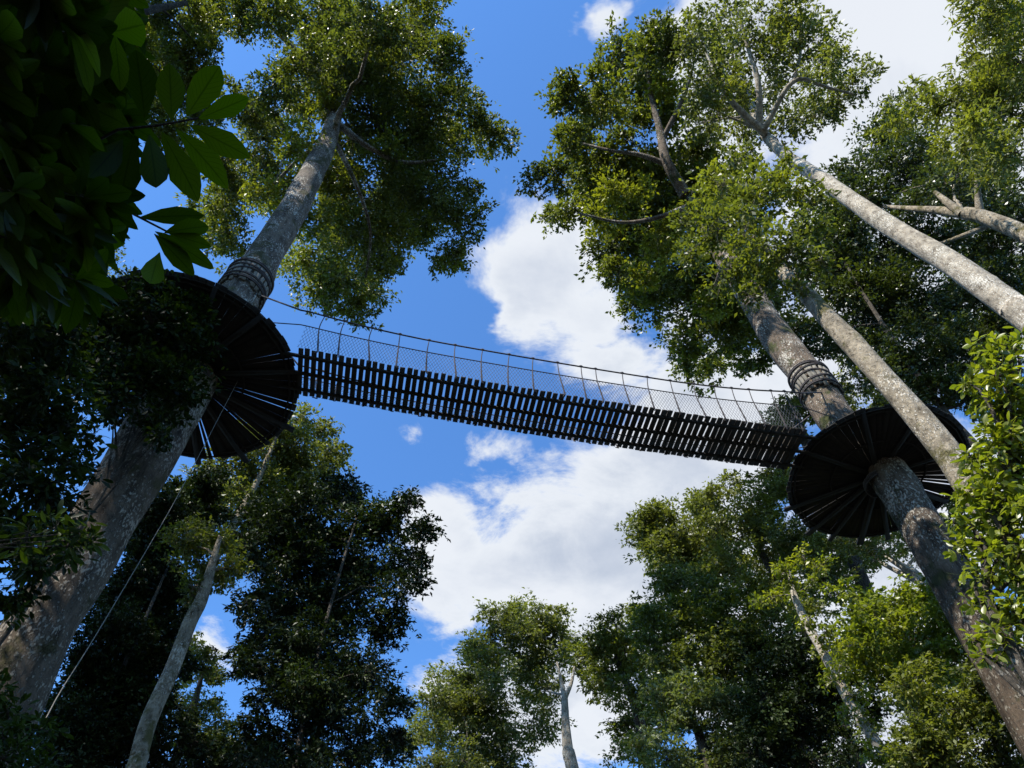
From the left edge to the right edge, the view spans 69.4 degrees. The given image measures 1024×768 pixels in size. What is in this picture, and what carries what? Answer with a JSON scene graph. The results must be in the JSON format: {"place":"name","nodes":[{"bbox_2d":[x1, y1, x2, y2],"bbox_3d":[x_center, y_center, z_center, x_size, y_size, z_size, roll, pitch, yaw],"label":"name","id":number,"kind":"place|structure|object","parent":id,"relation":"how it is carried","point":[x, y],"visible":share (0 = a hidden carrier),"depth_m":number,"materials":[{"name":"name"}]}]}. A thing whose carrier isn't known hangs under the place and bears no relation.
{"place":"outdoors","nodes":[
{"label":"outdoors","id":0,"kind":"place"},
{"bbox_2d":[0,0,1023,767],"label":"sky","id":1,"kind":"structure","parent":0,"point":[540,514],"materials":[{"name":"blue"}]},
{"bbox_3d":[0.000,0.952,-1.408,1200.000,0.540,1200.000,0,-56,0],"label":"ground","id":2,"kind":"structure","parent":0,"visible":0},
{"bbox_2d":[0,667,73,767],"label":"ground shrub","id":3,"kind":"object","parent":2,"relation":"on","point":[19,743],"visible":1,"depth_m":5.58,"materials":[{"name":"green plant"}]},
{"bbox_2d":[0,499,109,566],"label":"drooping sprig","id":4,"kind":"object","parent":2,"relation":"on","point":[41,539],"visible":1,"depth_m":7.59,"materials":[{"name":"green plant"}]},
{"bbox_2d":[0,312,117,630],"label":"edge tree","id":5,"kind":"object","parent":2,"relation":"on","point":[33,363],"visible":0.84,"depth_m":10.01,"materials":[{"name":"green plant"}]},
{"bbox_2d":[0,266,228,645],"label":"climbing plant","id":6,"kind":"object","parent":2,"relation":"on","point":[116,335],"visible":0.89,"depth_m":13.64,"materials":[{"name":"green plant"}]},
{"bbox_2d":[0,0,231,332],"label":"fine leaved tree","id":7,"kind":"object","parent":2,"relation":"on","point":[191,45],"visible":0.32,"depth_m":26.14,"materials":[{"name":"green plant"}]},
{"bbox_2d":[0,0,249,333],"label":"broad leaved tree","id":8,"kind":"object","parent":2,"relation":"on","point":[81,82],"visible":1,"depth_m":2.66,"materials":[{"name":"green plant"}]},
{"bbox_2d":[23,464,282,767],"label":"shadowy tree","id":9,"kind":"object","parent":2,"relation":"on","point":[100,703],"visible":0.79,"depth_m":19.20,"materials":[{"name":"green plant"}]},
{"bbox_2d":[126,512,256,767],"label":"crooked tree","id":10,"kind":"object","parent":2,"relation":"on","point":[213,546],"visible":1,"depth_m":17.41,"materials":[{"name":"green plant"}]},
{"bbox_2d":[167,630,245,764],"bbox_3d":[-10.805,15.392,20.076,4.191,19.741,4.290,0,-56,0],"label":"olive tree","id":11,"kind":"object","parent":2,"relation":"on","point":[210,675],"visible":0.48,"depth_m":26.18,"materials":[{"name":"green plant"}]},
{"bbox_2d":[97,399,356,766],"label":"pale crowned tree","id":12,"kind":"object","parent":2,"relation":"on","point":[285,452],"visible":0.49,"depth_m":32.91,"materials":[{"name":"green plant"}]},
{"bbox_2d":[0,0,525,767],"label":"tree","id":13,"kind":"object","parent":2,"relation":"on","point":[346,58],"visible":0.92,"depth_m":33.66,"materials":[{"name":"green plant"}]},
{"bbox_2d":[46,381,237,716],"bbox_3d":[-5.115,2.895,9.404,0.128,15.542,4.050,30,-61,-19],"label":"pale rope","id":14,"kind":"object","parent":13,"relation":"hanging from","point":[132,573],"visible":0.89,"depth_m":9.79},
{"bbox_2d":[70,269,298,464],"bbox_3d":[-7.410,-0.107,16.601,5.202,0.405,5.223,0,-56,0],"label":"platform","id":15,"kind":"object","parent":13,"relation":"attached to","point":[249,334],"visible":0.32,"depth_m":16.80,"materials":[{"name":"wood"}]},
{"bbox_2d":[1,346,79,391],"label":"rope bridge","id":16,"kind":"structure","parent":15,"relation":"attached to","point":[55,376],"depth_m":16.74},
{"bbox_2d":[217,257,273,310],"bbox_3d":[-7.336,-2.609,20.266,1.334,1.377,1.335,0,-56,0],"label":"cable collar","id":17,"kind":"object","parent":13,"relation":"attached to","point":[234,268],"visible":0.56,"depth_m":20.03,"materials":[{"name":"metal"}]},
{"bbox_2d":[259,294,836,469],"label":"rope bridge","id":18,"kind":"structure","parent":13,"relation":"attached to","point":[785,442],"depth_m":17.21,"materials":[{"name":"brown wood"}]},
{"bbox_2d":[211,462,450,767],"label":"black green tree","id":19,"kind":"object","parent":2,"relation":"on","point":[311,676],"visible":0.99,"depth_m":22.25,"materials":[{"name":"green plant"}]},
{"bbox_2d":[400,587,584,767],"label":"white stemmed tree","id":20,"kind":"object","parent":2,"relation":"on","point":[466,709],"visible":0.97,"depth_m":37.29,"materials":[{"name":"green plant"}]},
{"bbox_2d":[553,599,675,767],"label":"domed tree","id":21,"kind":"object","parent":2,"relation":"on","point":[605,645],"visible":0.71,"depth_m":34.51,"materials":[{"name":"green plant"}]},
{"bbox_2d":[620,645,769,767],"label":"silver leaved tree","id":22,"kind":"object","parent":2,"relation":"on","point":[678,715],"visible":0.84,"depth_m":22.02,"materials":[{"name":"green plant"}]},
{"bbox_2d":[623,557,839,715],"bbox_3d":[7.577,13.339,21.259,7.564,24.036,8.109,-38,-64,22],"label":"dark layered tree","id":23,"kind":"object","parent":2,"relation":"on","point":[705,626],"visible":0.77,"depth_m":26.00,"materials":[{"name":"green plant"}]},
{"bbox_2d":[615,469,882,767],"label":"spreading tree","id":24,"kind":"object","parent":2,"relation":"on","point":[703,541],"visible":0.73,"depth_m":33.72,"materials":[{"name":"green plant"}]},
{"bbox_2d":[512,2,1023,759],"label":"tree","id":25,"kind":"object","parent":2,"relation":"on","point":[624,190],"visible":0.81,"depth_m":31.32,"materials":[{"name":"green plant"}]},
{"bbox_2d":[787,360,843,411],"bbox_3d":[8.958,0.116,21.806,1.260,1.448,1.247,0,-56,0],"label":"cable collar","id":26,"kind":"object","parent":25,"relation":"attached to","point":[797,382],"visible":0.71,"depth_m":21.59,"materials":[{"name":"metal"}]},
{"bbox_2d":[784,404,971,544],"bbox_3d":[9.106,2.441,18.322,4.415,0.405,4.637,0,-56,0],"label":"platform","id":27,"kind":"object","parent":25,"relation":"attached to","point":[830,488],"visible":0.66,"depth_m":18.32,"materials":[{"name":"wood"}]},
{"bbox_2d":[716,619,892,767],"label":"shaded tree","id":28,"kind":"object","parent":2,"relation":"on","point":[794,726],"visible":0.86,"depth_m":20.38,"materials":[{"name":"green plant"}]},
{"bbox_2d":[748,540,907,767],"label":"vine clad tree","id":29,"kind":"object","parent":2,"relation":"on","point":[849,697],"visible":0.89,"depth_m":17.44,"materials":[{"name":"green plant"}]},
{"bbox_2d":[744,366,917,725],"bbox_3d":[15.553,9.848,26.181,6.110,36.103,8.443,30,-61,-18],"label":"crowned tree","id":30,"kind":"object","parent":2,"relation":"on","point":[864,581],"visible":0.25,"depth_m":36.65,"materials":[{"name":"green plant"}]},
{"bbox_2d":[666,137,1022,586],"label":"slim tree","id":31,"kind":"object","parent":2,"relation":"on","point":[737,197],"visible":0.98,"depth_m":17.02,"materials":[{"name":"green plant"}]},
{"bbox_2d":[667,0,1023,332],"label":"tall tree","id":32,"kind":"object","parent":2,"relation":"on","point":[746,106],"visible":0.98,"depth_m":27.62,"materials":[{"name":"green plant"}]},
{"bbox_2d":[811,495,976,585],"bbox_3d":[14.963,10.702,20.652,5.910,25.978,6.450,-40,-64,23],"label":"pale limbed tree","id":33,"kind":"object","parent":2,"relation":"on","point":[870,548],"visible":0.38,"depth_m":26.75,"materials":[{"name":"green plant"}]},
{"bbox_2d":[816,572,975,766],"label":"leafy tree","id":34,"kind":"object","parent":2,"relation":"on","point":[890,637],"visible":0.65,"depth_m":19.54,"materials":[{"name":"green plant"}]},
{"bbox_2d":[779,187,1023,495],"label":"dark tree","id":35,"kind":"object","parent":2,"relation":"on","point":[888,287],"visible":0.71,"depth_m":33.93,"materials":[{"name":"green plant"}]},
{"bbox_2d":[818,88,1023,312],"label":"forked tree","id":36,"kind":"object","parent":2,"relation":"on","point":[992,219],"visible":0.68,"depth_m":35.95,"materials":[{"name":"green plant"}]},
{"bbox_2d":[855,0,1023,197],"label":"leaning tree","id":37,"kind":"object","parent":2,"relation":"on","point":[987,101],"visible":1,"depth_m":18.65,"materials":[{"name":"green plant"}]},
{"bbox_2d":[870,651,1023,767],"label":"understorey tree","id":38,"kind":"object","parent":2,"relation":"on","point":[936,733],"visible":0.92,"depth_m":14.04,"materials":[{"name":"green plant"}]},
{"bbox_2d":[939,326,1023,696],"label":"leafy sapling","id":39,"kind":"object","parent":2,"relation":"on","point":[1004,510],"visible":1,"depth_m":6.55,"materials":[{"name":"green plant"}]}
]}

